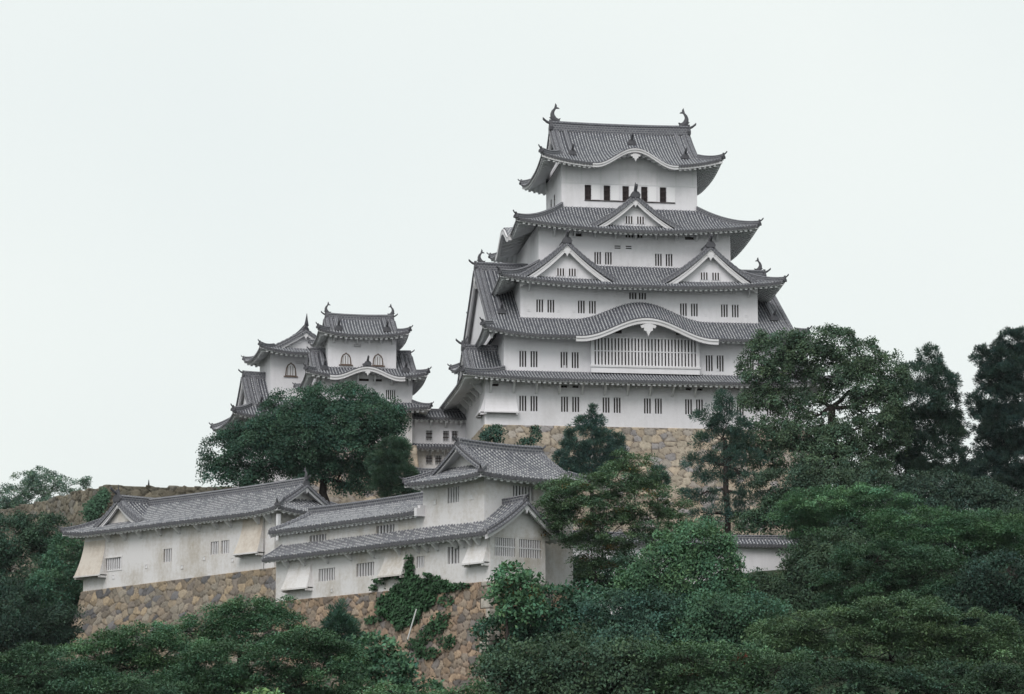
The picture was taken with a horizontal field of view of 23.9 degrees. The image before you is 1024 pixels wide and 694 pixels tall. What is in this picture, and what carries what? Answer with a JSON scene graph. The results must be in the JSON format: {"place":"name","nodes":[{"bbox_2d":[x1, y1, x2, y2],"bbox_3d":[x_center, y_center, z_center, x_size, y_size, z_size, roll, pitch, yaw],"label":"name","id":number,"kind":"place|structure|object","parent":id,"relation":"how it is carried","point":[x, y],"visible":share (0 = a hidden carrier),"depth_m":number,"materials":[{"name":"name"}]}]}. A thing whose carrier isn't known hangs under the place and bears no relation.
{"place":"outdoors","nodes":[
{"label":"outdoors","id":0,"kind":"place"},
{"bbox_2d":[311,445,418,503],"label":"stone base","id":1,"kind":"object","parent":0,"point":[351,497],"visible":0.2,"depth_m":263.88,"materials":[{"name":"beige stone"}]},
{"bbox_2d":[292,302,433,442],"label":"keep","id":2,"kind":"structure","parent":1,"relation":"on","point":[362,349],"depth_m":268.88,"materials":[{"name":"paint"}]},
{"bbox_2d":[339,353,352,365],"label":"bell window","id":3,"kind":"structure","parent":2,"relation":"in","point":[345,359],"depth_m":268.80,"materials":[{"name":"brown wood"}]},
{"bbox_2d":[371,354,384,366],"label":"bell window","id":4,"kind":"structure","parent":2,"relation":"in","point":[377,360],"depth_m":269.39,"materials":[{"name":"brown wood"}]},
{"bbox_2d":[386,390,394,398],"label":"window","id":5,"kind":"structure","parent":2,"relation":"in","point":[389,393],"depth_m":267.75,"materials":[{"name":"grey"}]},
{"bbox_2d":[412,408,466,467],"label":"corridor building","id":6,"kind":"structure","parent":1,"relation":"on","point":[433,432],"depth_m":268.60,"materials":[{"name":"paint"}]},
{"bbox_2d":[425,430,432,440],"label":"window","id":7,"kind":"structure","parent":6,"relation":"in","point":[429,434],"depth_m":268.86,"materials":[{"name":"paint"}]},
{"bbox_2d":[406,467,434,491],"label":"plaster wall","id":8,"kind":"structure","parent":0,"point":[422,470],"depth_m":245.02,"materials":[{"name":"paint"}]},
{"bbox_2d":[0,555,1023,693],"bbox_3d":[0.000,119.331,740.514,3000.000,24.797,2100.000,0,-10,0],"label":"hillside","id":9,"kind":"structure","parent":0,"point":[767,689],"depth_m":187.17,"materials":[{"name":"green plant"}]},
{"bbox_2d":[0,510,84,615],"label":"broadleaf tree","id":10,"kind":"object","parent":9,"relation":"on","point":[34,539],"visible":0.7,"depth_m":248.94,"materials":[{"name":"green plant"}]},
{"bbox_2d":[0,577,89,684],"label":"broadleaf tree","id":11,"kind":"object","parent":9,"relation":"on","point":[23,626],"visible":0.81,"depth_m":225.84,"materials":[{"name":"green plant"}]},
{"bbox_2d":[0,465,92,508],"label":"broadleaf tree","id":12,"kind":"object","parent":9,"relation":"on","point":[32,484],"visible":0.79,"depth_m":345.97,"materials":[{"name":"green plant"}]},
{"bbox_2d":[10,534,83,667],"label":"broadleaf tree","id":13,"kind":"object","parent":9,"relation":"on","point":[53,564],"visible":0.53,"depth_m":240.61,"materials":[{"name":"green plant"}]},
{"bbox_2d":[0,640,182,693],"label":"maple tree","id":14,"kind":"object","parent":9,"relation":"on","point":[34,683],"visible":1,"depth_m":157.73,"materials":[{"name":"green plant"}]},
{"bbox_2d":[0,484,235,578],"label":"stone wall","id":15,"kind":"structure","parent":9,"relation":"on","point":[69,506],"depth_m":278.76,"materials":[{"name":"stone"}]},
{"bbox_2d":[78,487,111,523],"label":"creeper","id":16,"kind":"object","parent":15,"relation":"attached to","point":[93,508],"visible":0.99,"depth_m":268.85,"materials":[{"name":"green plant"}]},
{"bbox_2d":[209,314,315,486],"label":"turret","id":17,"kind":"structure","parent":15,"relation":"on","point":[280,364],"depth_m":283.21,"materials":[{"name":"paint"}]},
{"bbox_2d":[284,363,297,377],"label":"bell window","id":18,"kind":"structure","parent":17,"relation":"in","point":[290,369],"depth_m":283.14,"materials":[{"name":"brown wood"}]},
{"bbox_2d":[42,619,246,693],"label":"maple tree","id":19,"kind":"object","parent":9,"relation":"on","point":[144,658],"visible":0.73,"depth_m":165.99,"materials":[{"name":"green plant"}]},
{"bbox_2d":[56,567,275,676],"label":"stone wall","id":20,"kind":"structure","parent":9,"relation":"on","point":[170,601],"depth_m":227.07,"materials":[{"name":"beige stone"}]},
{"bbox_2d":[58,467,336,590],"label":"long turret","id":21,"kind":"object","parent":20,"relation":"on","point":[132,540],"visible":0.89,"depth_m":227.74,"materials":[{"name":"paint"}]},
{"bbox_2d":[105,556,121,571],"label":"window","id":22,"kind":"structure","parent":21,"relation":"in","point":[113,563],"depth_m":234.91,"materials":[{"name":"grey wood"}]},
{"bbox_2d":[165,549,171,561],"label":"window","id":23,"kind":"structure","parent":21,"relation":"in","point":[168,552],"depth_m":228.74,"materials":[{"name":"grey wood"}]},
{"bbox_2d":[212,541,218,554],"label":"window","id":24,"kind":"structure","parent":21,"relation":"in","point":[215,545],"depth_m":223.60,"materials":[{"name":"grey wood"}]},
{"bbox_2d":[223,540,228,552],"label":"window","id":25,"kind":"structure","parent":21,"relation":"in","point":[225,543],"depth_m":222.41,"materials":[{"name":"grey"}]},
{"bbox_2d":[144,594,313,684],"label":"maple tree","id":26,"kind":"object","parent":9,"relation":"on","point":[236,626],"visible":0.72,"depth_m":174.05,"materials":[{"name":"green plant"}]},
{"bbox_2d":[138,624,377,693],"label":"maple tree","id":27,"kind":"object","parent":9,"relation":"on","point":[306,651],"visible":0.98,"depth_m":160.87,"materials":[{"name":"green plant"}]},
{"bbox_2d":[234,687,283,693],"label":"shrub","id":28,"kind":"object","parent":9,"relation":"on","point":[265,690],"visible":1,"depth_m":148.45,"materials":[{"name":"green plant"}]},
{"bbox_2d":[195,379,411,502],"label":"camphor tree","id":29,"kind":"object","parent":9,"relation":"on","point":[278,435],"visible":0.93,"depth_m":246.84,"materials":[{"name":"green plant"}]},
{"bbox_2d":[309,598,378,685],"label":"conifer","id":30,"kind":"object","parent":9,"relation":"on","point":[339,618],"visible":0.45,"depth_m":176.00,"materials":[{"name":"green plant"}]},
{"bbox_2d":[324,629,445,693],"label":"shrub","id":31,"kind":"object","parent":9,"relation":"on","point":[379,660],"visible":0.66,"depth_m":169.80,"materials":[{"name":"green plant"}]},
{"bbox_2d":[363,435,421,497],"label":"conifer","id":32,"kind":"object","parent":9,"relation":"on","point":[394,457],"visible":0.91,"depth_m":240.43,"materials":[{"name":"green plant"}]},
{"bbox_2d":[256,581,586,693],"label":"stone wall","id":33,"kind":"structure","parent":9,"relation":"on","point":[468,607],"depth_m":189.56,"materials":[{"name":"stone"}]},
{"bbox_2d":[364,553,469,659],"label":"ivy","id":34,"kind":"object","parent":33,"relation":"attached to","point":[406,598],"visible":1,"depth_m":192.76,"materials":[{"name":"green plant"}]},
{"bbox_2d":[261,435,595,601],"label":"corner turret","id":35,"kind":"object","parent":33,"relation":"on","point":[469,513],"visible":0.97,"depth_m":194.69,"materials":[{"name":"paint"}]},
{"bbox_2d":[312,534,325,541],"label":"window","id":36,"kind":"structure","parent":35,"relation":"in","point":[321,537],"depth_m":207.35,"materials":[{"name":"grey"}]},
{"bbox_2d":[320,568,334,580],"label":"window","id":37,"kind":"structure","parent":35,"relation":"in","point":[327,574],"depth_m":203.99,"materials":[{"name":"grey wood"}]},
{"bbox_2d":[358,562,373,576],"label":"window","id":38,"kind":"structure","parent":35,"relation":"in","point":[365,569],"depth_m":199.75,"materials":[{"name":"grey"}]},
{"bbox_2d":[379,524,393,533],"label":"window","id":39,"kind":"structure","parent":35,"relation":"in","point":[384,528],"depth_m":199.85,"materials":[{"name":"grey"}]},
{"bbox_2d":[449,486,458,502],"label":"window","id":40,"kind":"structure","parent":35,"relation":"in","point":[454,491],"depth_m":193.18,"materials":[{"name":"grey wood"}]},
{"bbox_2d":[450,546,458,563],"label":"window","id":41,"kind":"structure","parent":35,"relation":"in","point":[454,553],"depth_m":190.70,"materials":[{"name":"grey wood"}]},
{"bbox_2d":[495,537,514,556],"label":"window","id":42,"kind":"structure","parent":35,"relation":"in","point":[503,546],"depth_m":188.15,"materials":[{"name":"grey wood"}]},
{"bbox_2d":[513,485,530,500],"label":"window","id":43,"kind":"structure","parent":35,"relation":"in","point":[517,490],"depth_m":192.66,"materials":[{"name":"grey wood"}]},
{"bbox_2d":[519,539,540,558],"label":"window","id":44,"kind":"structure","parent":35,"relation":"in","point":[527,548],"depth_m":189.77,"materials":[{"name":"grey wood"}]},
{"bbox_2d":[351,677,497,693],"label":"shrub","id":45,"kind":"object","parent":9,"relation":"on","point":[466,689],"visible":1,"depth_m":150.35,"materials":[{"name":"green plant"}]},
{"bbox_2d":[0,567,1023,693],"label":"undergrowth","id":46,"kind":"object","parent":9,"relation":"on","point":[744,690],"visible":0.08,"depth_m":156.68,"materials":[{"name":"green plant"}]},
{"bbox_2d":[482,559,553,680],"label":"shrub","id":47,"kind":"object","parent":9,"relation":"on","point":[512,584],"visible":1,"depth_m":179.94,"materials":[{"name":"green plant"}]},
{"bbox_2d":[467,578,612,687],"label":"shrub","id":48,"kind":"object","parent":9,"relation":"on","point":[559,621],"visible":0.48,"depth_m":181.74,"materials":[{"name":"green plant"}]},
{"bbox_2d":[466,622,695,693],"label":"broadleaf tree","id":49,"kind":"object","parent":9,"relation":"on","point":[526,675],"visible":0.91,"depth_m":155.50,"materials":[{"name":"green plant"}]},
{"bbox_2d":[550,403,628,530],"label":"pine tree","id":50,"kind":"object","parent":9,"relation":"on","point":[584,453],"visible":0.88,"depth_m":240.41,"materials":[{"name":"green plant"}]},
{"bbox_2d":[532,448,699,625],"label":"pine tree","id":51,"kind":"object","parent":9,"relation":"on","point":[633,483],"visible":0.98,"depth_m":189.47,"materials":[{"name":"green plant"}]},
{"bbox_2d":[573,548,659,611],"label":"broadleaf tree","id":52,"kind":"object","parent":9,"relation":"on","point":[625,558],"visible":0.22,"depth_m":201.16,"materials":[{"name":"green plant"}]},
{"bbox_2d":[471,424,818,539],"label":"stone base","id":53,"kind":"object","parent":9,"relation":"on","point":[669,447],"visible":0.07,"depth_m":253.71,"materials":[{"name":"beige stone"}]},
{"bbox_2d":[476,423,508,443],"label":"shrub","id":54,"kind":"object","parent":53,"relation":"on","point":[488,434],"visible":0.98,"depth_m":248.89,"materials":[{"name":"green plant"}]},
{"bbox_2d":[514,424,542,445],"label":"shrub","id":55,"kind":"object","parent":53,"relation":"on","point":[529,440],"visible":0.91,"depth_m":249.48,"materials":[{"name":"green plant"}]},
{"bbox_2d":[439,103,834,438],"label":"castle keep","id":56,"kind":"structure","parent":53,"relation":"on","point":[619,287],"depth_m":260.09,"materials":[{"name":"paint"}]},
{"bbox_2d":[519,396,525,410],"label":"window","id":57,"kind":"structure","parent":56,"relation":"in","point":[522,399],"depth_m":253.62,"materials":[{"name":"grey"}]},
{"bbox_2d":[519,351,525,366],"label":"window","id":58,"kind":"structure","parent":56,"relation":"in","point":[522,354],"depth_m":255.61,"materials":[{"name":"grey"}]},
{"bbox_2d":[531,396,536,410],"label":"window","id":59,"kind":"structure","parent":56,"relation":"in","point":[533,398],"depth_m":253.75,"materials":[{"name":"grey"}]},
{"bbox_2d":[531,351,536,366],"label":"window","id":60,"kind":"structure","parent":56,"relation":"in","point":[533,353],"depth_m":255.80,"materials":[{"name":"grey"}]},
{"bbox_2d":[536,299,542,311],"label":"window","id":61,"kind":"structure","parent":56,"relation":"in","point":[539,303],"depth_m":258.56,"materials":[{"name":"grey"}]},
{"bbox_2d":[547,300,553,312],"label":"window","id":62,"kind":"structure","parent":56,"relation":"in","point":[550,303],"depth_m":258.81,"materials":[{"name":"grey"}]},
{"bbox_2d":[561,352,566,367],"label":"window","id":63,"kind":"structure","parent":56,"relation":"in","point":[563,354],"depth_m":256.24,"materials":[{"name":"grey"}]},
{"bbox_2d":[561,397,567,411],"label":"window","id":64,"kind":"structure","parent":56,"relation":"in","point":[564,400],"depth_m":254.18,"materials":[{"name":"grey"}]},
{"bbox_2d":[572,352,577,367],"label":"window","id":65,"kind":"structure","parent":56,"relation":"in","point":[574,354],"depth_m":256.42,"materials":[{"name":"grey"}]},
{"bbox_2d":[572,397,578,411],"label":"window","id":66,"kind":"structure","parent":56,"relation":"in","point":[575,400],"depth_m":254.37,"materials":[{"name":"grey"}]},
{"bbox_2d":[578,301,583,312],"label":"window","id":67,"kind":"structure","parent":56,"relation":"in","point":[580,303],"depth_m":259.19,"materials":[{"name":"grey"}]},
{"bbox_2d":[585,185,590,199],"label":"window","id":68,"kind":"structure","parent":56,"relation":"in","point":[587,187],"depth_m":266.97,"materials":[{"name":"grey wood"}]},
{"bbox_2d":[589,301,594,313],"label":"window","id":69,"kind":"structure","parent":56,"relation":"in","point":[591,303],"depth_m":259.32,"materials":[{"name":"grey"}]},
{"bbox_2d":[594,252,600,263],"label":"window","id":70,"kind":"structure","parent":56,"relation":"in","point":[597,255],"depth_m":262.95,"materials":[{"name":"grey"}]},
{"bbox_2d":[603,397,608,412],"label":"window","id":71,"kind":"structure","parent":56,"relation":"in","point":[605,400],"depth_m":254.80,"materials":[{"name":"grey"}]},
{"bbox_2d":[604,185,609,199],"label":"window","id":72,"kind":"structure","parent":56,"relation":"in","point":[606,188],"depth_m":267.23,"materials":[{"name":"grey wood"}]},
{"bbox_2d":[605,252,610,264],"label":"window","id":73,"kind":"structure","parent":56,"relation":"in","point":[607,255],"depth_m":263.02,"materials":[{"name":"grey"}]},
{"bbox_2d":[614,398,619,412],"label":"window","id":74,"kind":"structure","parent":56,"relation":"in","point":[616,400],"depth_m":254.96,"materials":[{"name":"grey"}]},
{"bbox_2d":[622,186,628,200],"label":"window","id":75,"kind":"structure","parent":56,"relation":"in","point":[625,190],"depth_m":267.52,"materials":[{"name":"grey wood"}]},
{"bbox_2d":[641,187,647,201],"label":"window","id":76,"kind":"structure","parent":56,"relation":"in","point":[644,191],"depth_m":267.81,"materials":[{"name":"grey wood"}]},
{"bbox_2d":[644,398,649,413],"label":"window","id":77,"kind":"structure","parent":56,"relation":"in","point":[646,401],"depth_m":255.36,"materials":[{"name":"grey"}]},
{"bbox_2d":[655,399,660,413],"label":"window","id":78,"kind":"structure","parent":56,"relation":"in","point":[657,401],"depth_m":255.49,"materials":[{"name":"grey wood"}]},
{"bbox_2d":[655,254,660,265],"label":"window","id":79,"kind":"structure","parent":56,"relation":"in","point":[657,256],"depth_m":263.79,"materials":[{"name":"grey"}]},
{"bbox_2d":[660,187,665,201],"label":"window","id":80,"kind":"structure","parent":56,"relation":"in","point":[662,190],"depth_m":268.14,"materials":[{"name":"grey wood"}]},
{"bbox_2d":[680,303,685,315],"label":"window","id":81,"kind":"structure","parent":56,"relation":"in","point":[682,306],"depth_m":260.72,"materials":[{"name":"grey"}]},
{"bbox_2d":[685,399,691,413],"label":"window","id":82,"kind":"structure","parent":56,"relation":"in","point":[688,409],"depth_m":255.99,"materials":[{"name":"grey wood"}]},
{"bbox_2d":[691,304,696,315],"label":"window","id":83,"kind":"structure","parent":56,"relation":"in","point":[693,306],"depth_m":260.84,"materials":[{"name":"grey"}]},
{"bbox_2d":[706,355,711,370],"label":"window","id":84,"kind":"structure","parent":56,"relation":"in","point":[708,358],"depth_m":258.37,"materials":[{"name":"grey"}]},
{"bbox_2d":[717,355,722,370],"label":"window","id":85,"kind":"structure","parent":56,"relation":"in","point":[719,358],"depth_m":258.56,"materials":[{"name":"grey"}]},
{"bbox_2d":[721,304,726,316],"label":"window","id":86,"kind":"structure","parent":56,"relation":"in","point":[723,307],"depth_m":261.32,"materials":[{"name":"grey"}]},
{"bbox_2d":[732,305,737,316],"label":"window","id":87,"kind":"structure","parent":56,"relation":"in","point":[734,307],"depth_m":261.55,"materials":[{"name":"grey"}]},
{"bbox_2d":[569,584,731,661],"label":"broadleaf tree","id":88,"kind":"object","parent":9,"relation":"on","point":[636,621],"visible":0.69,"depth_m":175.24,"materials":[{"name":"green plant"}]},
{"bbox_2d":[642,464,671,524],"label":"pine tree","id":89,"kind":"object","parent":9,"relation":"on","point":[665,480],"visible":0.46,"depth_m":226.77,"materials":[{"name":"green plant"}]},
{"bbox_2d":[608,515,759,614],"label":"broadleaf tree","id":90,"kind":"object","parent":9,"relation":"on","point":[684,560],"visible":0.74,"depth_m":180.43,"materials":[{"name":"green plant"}]},
{"bbox_2d":[573,530,796,613],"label":"plaster wall","id":91,"kind":"structure","parent":9,"relation":"on","point":[759,550],"depth_m":223.06,"materials":[{"name":"grey paint"}]},
{"bbox_2d":[655,588,792,657],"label":"broadleaf tree","id":92,"kind":"object","parent":9,"relation":"on","point":[742,614],"visible":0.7,"depth_m":172.79,"materials":[{"name":"green plant"}]},
{"bbox_2d":[676,387,775,533],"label":"pine tree","id":93,"kind":"object","parent":9,"relation":"on","point":[717,422],"visible":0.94,"depth_m":230.28,"materials":[{"name":"green plant"}]},
{"bbox_2d":[633,638,837,693],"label":"maple tree","id":94,"kind":"object","parent":9,"relation":"on","point":[721,652],"visible":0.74,"depth_m":153.91,"materials":[{"name":"green plant"}]},
{"bbox_2d":[681,492,792,534],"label":"shrub","id":95,"kind":"object","parent":9,"relation":"on","point":[755,523],"visible":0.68,"depth_m":224.88,"materials":[{"name":"green plant"}]},
{"bbox_2d":[737,525,871,611],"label":"broadleaf tree","id":96,"kind":"object","parent":9,"relation":"on","point":[792,582],"visible":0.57,"depth_m":203.22,"materials":[{"name":"green plant"}]},
{"bbox_2d":[720,322,915,572],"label":"broadleaf tree","id":97,"kind":"object","parent":9,"relation":"on","point":[820,445],"visible":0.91,"depth_m":234.49,"materials":[{"name":"green plant"}]},
{"bbox_2d":[746,460,916,531],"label":"broadleaf tree","id":98,"kind":"object","parent":9,"relation":"on","point":[801,476],"visible":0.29,"depth_m":225.67,"materials":[{"name":"green plant"}]},
{"bbox_2d":[759,481,925,586],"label":"maple tree","id":99,"kind":"object","parent":9,"relation":"on","point":[802,512],"visible":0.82,"depth_m":211.69,"materials":[{"name":"green plant"}]},
{"bbox_2d":[786,513,921,571],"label":"broadleaf tree","id":100,"kind":"object","parent":9,"relation":"on","point":[867,557],"visible":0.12,"depth_m":218.16,"materials":[{"name":"green plant"}]},
{"bbox_2d":[738,589,1023,683],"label":"maple tree","id":101,"kind":"object","parent":9,"relation":"on","point":[934,633],"visible":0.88,"depth_m":163.53,"materials":[{"name":"green plant"}]},
{"bbox_2d":[769,656,1023,693],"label":"maple tree","id":102,"kind":"object","parent":9,"relation":"on","point":[912,678],"visible":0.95,"depth_m":147.61,"materials":[{"name":"green plant"}]},
{"bbox_2d":[803,531,996,630],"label":"maple tree","id":103,"kind":"object","parent":9,"relation":"on","point":[913,562],"visible":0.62,"depth_m":194.67,"materials":[{"name":"green plant"}]},
{"bbox_2d":[879,341,977,571],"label":"pine tree","id":104,"kind":"object","parent":9,"relation":"on","point":[933,414],"visible":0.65,"depth_m":241.06,"materials":[{"name":"green plant"}]},
{"bbox_2d":[860,503,1023,596],"bbox_3d":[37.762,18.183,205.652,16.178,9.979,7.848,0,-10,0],"label":"maple tree","id":105,"kind":"object","parent":9,"relation":"on","point":[977,536],"visible":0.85,"depth_m":204.92,"materials":[{"name":"green plant"}]},
{"bbox_2d":[868,467,1023,577],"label":"broadleaf tree","id":106,"kind":"object","parent":9,"relation":"on","point":[957,495],"visible":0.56,"depth_m":224.69,"materials":[{"name":"green plant"}]},
{"bbox_2d":[932,546,1023,644],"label":"broadleaf tree","id":107,"kind":"object","parent":9,"relation":"on","point":[997,596],"visible":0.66,"depth_m":187.51,"materials":[{"name":"green plant"}]},
{"bbox_2d":[950,325,1023,578],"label":"pine tree","id":108,"kind":"object","parent":9,"relation":"on","point":[1001,452],"visible":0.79,"depth_m":237.66,"materials":[{"name":"green plant"}]},
{"bbox_2d":[0,0,1023,556],"label":"sky","id":109,"kind":"structure","parent":0,"point":[183,183],"materials":[{"name":"white"}]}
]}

